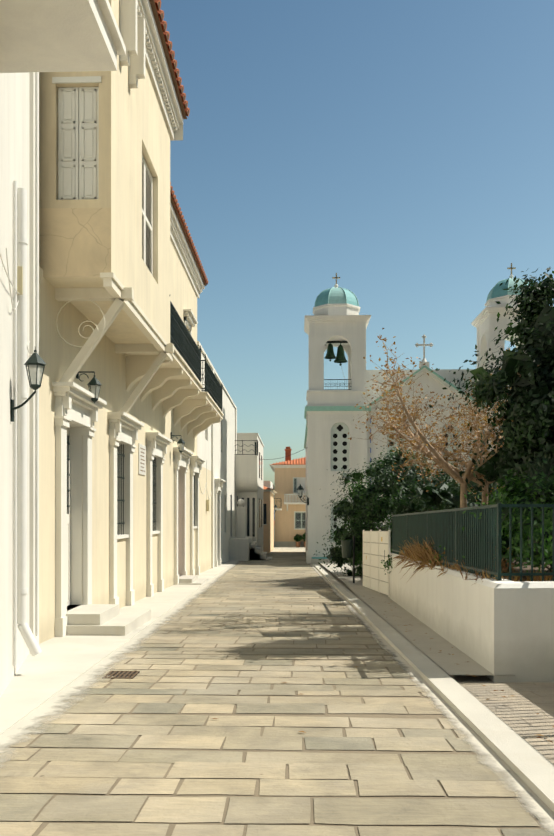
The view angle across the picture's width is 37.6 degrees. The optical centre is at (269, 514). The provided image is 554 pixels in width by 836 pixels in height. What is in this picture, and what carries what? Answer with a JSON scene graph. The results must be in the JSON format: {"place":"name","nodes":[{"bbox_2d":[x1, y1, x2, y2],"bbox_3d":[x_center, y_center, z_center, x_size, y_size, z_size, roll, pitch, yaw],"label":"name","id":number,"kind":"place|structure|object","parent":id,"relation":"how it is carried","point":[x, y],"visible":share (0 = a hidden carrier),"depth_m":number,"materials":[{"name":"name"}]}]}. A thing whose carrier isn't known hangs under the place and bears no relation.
{"place":"outdoors","nodes":[
{"label":"outdoors","id":0,"kind":"place"},
{"bbox_2d":[0,561,234,734],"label":"sidewalk","id":1,"kind":"structure","parent":0,"point":[56,665],"depth_m":10.05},
{"bbox_2d":[0,547,553,835],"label":"street paving","id":2,"kind":"structure","parent":0,"point":[539,807],"depth_m":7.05,"materials":[{"name":"beige stone"}]},
{"bbox_2d":[102,671,139,678],"bbox_3d":[-1.651,1.795,9.069,0.340,0.019,0.394,0,0,2],"label":"drain grate","id":3,"kind":"object","parent":2,"relation":"on","point":[123,674],"visible":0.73,"depth_m":9.06,"materials":[{"name":"black metal"}]},
{"bbox_2d":[294,533,305,546],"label":"potted shrubs","id":4,"kind":"object","parent":2,"relation":"on","point":[297,537],"visible":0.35,"depth_m":79.15,"materials":[{"name":"green plant"}]},
{"bbox_2d":[212,597,553,742],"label":"fallen leaves","id":5,"kind":"object","parent":2,"relation":"on","point":[438,652],"visible":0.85,"depth_m":8.57,"materials":[{"name":"brown plant"}]},
{"bbox_2d":[318,561,355,565],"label":"church forecourt paving","id":6,"kind":"structure","parent":0,"point":[322,562],"depth_m":37.37,"materials":[{"name":"beige stone"}]},
{"bbox_2d":[160,0,553,505],"label":"sky","id":7,"kind":"structure","parent":0,"point":[401,150],"materials":[{"name":"blue"}]},
{"bbox_2d":[322,564,514,675],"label":"sidewalk","id":8,"kind":"structure","parent":0,"point":[459,662],"depth_m":12.59,"materials":[{"name":"concrete"}]},
{"bbox_2d":[341,536,354,582],"bbox_3d":[2.175,1.322,22.744,0.322,1.420,0.322,0,0,-43],"label":"trash bin","id":9,"kind":"object","parent":8,"relation":"on","point":[347,548],"visible":0.94,"depth_m":22.66,"materials":[{"name":"metal"}]},
{"bbox_2d":[320,565,553,682],"bbox_3d":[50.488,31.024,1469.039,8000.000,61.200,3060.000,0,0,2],"label":"ground","id":10,"kind":"structure","parent":0,"point":[469,678],"depth_m":9.06,"materials":[{"name":"stone"}]},
{"bbox_2d":[0,0,125,696],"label":"white house","id":11,"kind":"structure","parent":10,"relation":"on","point":[37,37],"depth_m":8.65,"materials":[{"name":"beige paint"}]},
{"bbox_2d":[39,0,223,643],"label":"building","id":12,"kind":"structure","parent":10,"relation":"on","point":[129,411],"depth_m":13.76,"materials":[{"name":"beige paint"}]},
{"bbox_2d":[197,341,236,572],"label":"white row house","id":13,"kind":"structure","parent":10,"relation":"on","point":[216,446],"depth_m":37.02,"materials":[{"name":"beige paint"}]},
{"bbox_2d":[229,499,271,560],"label":"outdoor steps","id":14,"kind":"structure","parent":10,"relation":"on","point":[242,547],"depth_m":44.55,"materials":[{"name":"white paint"}]},
{"bbox_2d":[263,486,276,551],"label":"building","id":15,"kind":"structure","parent":10,"relation":"on","point":[268,518],"depth_m":59.95,"materials":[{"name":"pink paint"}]},
{"bbox_2d":[235,433,305,551],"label":"building","id":16,"kind":"structure","parent":10,"relation":"on","point":[249,459],"depth_m":47.96,"materials":[{"name":"white paint"}]},
{"bbox_2d":[263,481,281,512],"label":"white house","id":17,"kind":"structure","parent":10,"relation":"on","point":[269,484],"depth_m":71.96,"materials":[{"name":"paint"}]},
{"bbox_2d":[270,447,305,546],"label":"peach house","id":18,"kind":"structure","parent":10,"relation":"on","point":[290,516],"depth_m":79.89,"materials":[{"name":"paint"}]},
{"bbox_2d":[363,530,390,596],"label":"wall","id":19,"kind":"structure","parent":10,"relation":"on","point":[376,547],"depth_m":20.09,"materials":[{"name":"grey stone"}]},
{"bbox_2d":[297,263,534,564],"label":"church","id":20,"kind":"structure","parent":10,"relation":"on","point":[336,319],"depth_m":39.84,"materials":[{"name":"paint"}]},
{"bbox_2d":[313,564,553,811],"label":"kerb","id":21,"kind":"structure","parent":10,"relation":"on","point":[529,765],"depth_m":6.92,"materials":[{"name":"white concrete"}]},
{"bbox_2d":[390,553,553,681],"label":"garden wall","id":22,"kind":"structure","parent":10,"relation":"on","point":[502,630],"depth_m":8.96,"materials":[{"name":"white paint"}]},
{"bbox_2d":[392,503,553,581],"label":"garden fence","id":23,"kind":"object","parent":22,"relation":"on","point":[474,543],"visible":0.67,"depth_m":10.80,"materials":[{"name":"green metal"}]},
{"bbox_2d":[458,682,553,763],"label":"pavers","id":24,"kind":"object","parent":10,"relation":"on","point":[521,707],"depth_m":7.49,"materials":[{"name":"beige stone"}]},
{"bbox_2d":[357,559,551,580],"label":"garden soil","id":25,"kind":"structure","parent":0,"point":[526,569],"depth_m":13.41,"materials":[{"name":"brown soil"}]},
{"bbox_2d":[314,439,516,575],"bbox_3d":[4.828,0.072,24.607,6.736,4.952,9.529,0,0,2],"label":"bush","id":26,"kind":"object","parent":25,"relation":"on","point":[364,505],"visible":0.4,"depth_m":24.04,"materials":[{"name":"green plant"}]},
{"bbox_2d":[348,361,504,504],"bbox_3d":[4.097,-1.038,15.255,5.274,4.067,3.410,0,0,2],"label":"tree","id":27,"kind":"object","parent":25,"relation":"on","point":[457,470],"visible":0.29,"depth_m":15.24,"materials":[{"name":"brown plant"}]},
{"bbox_2d":[353,328,538,507],"bbox_3d":[3.827,-1.051,14.542,5.288,4.077,4.045,0,0,-30],"label":"tree","id":28,"kind":"object","parent":25,"relation":"on","point":[440,461],"visible":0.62,"depth_m":14.36,"materials":[{"name":"brown plant"}]},
{"bbox_2d":[376,460,544,562],"bbox_3d":[7.274,-0.073,17.224,7.264,3.594,11.998,0,0,-43],"label":"hedge","id":29,"kind":"object","parent":25,"relation":"on","point":[441,496],"visible":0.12,"depth_m":18.30,"materials":[{"name":"green plant"}]},
{"bbox_2d":[381,537,551,584],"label":"dry grass plants","id":30,"kind":"object","parent":25,"relation":"on","point":[427,558],"visible":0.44,"depth_m":12.78,"materials":[{"name":"brown plant"}]},
{"bbox_2d":[429,267,553,567],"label":"dark evergreen tree","id":31,"kind":"object","parent":25,"relation":"on","point":[528,435],"visible":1,"depth_m":11.48,"materials":[{"name":"green plant"}]},
{"bbox_2d":[450,460,553,579],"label":"light green shrub","id":32,"kind":"object","parent":25,"relation":"on","point":[517,495],"visible":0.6,"depth_m":10.07,"materials":[{"name":"green plant"}]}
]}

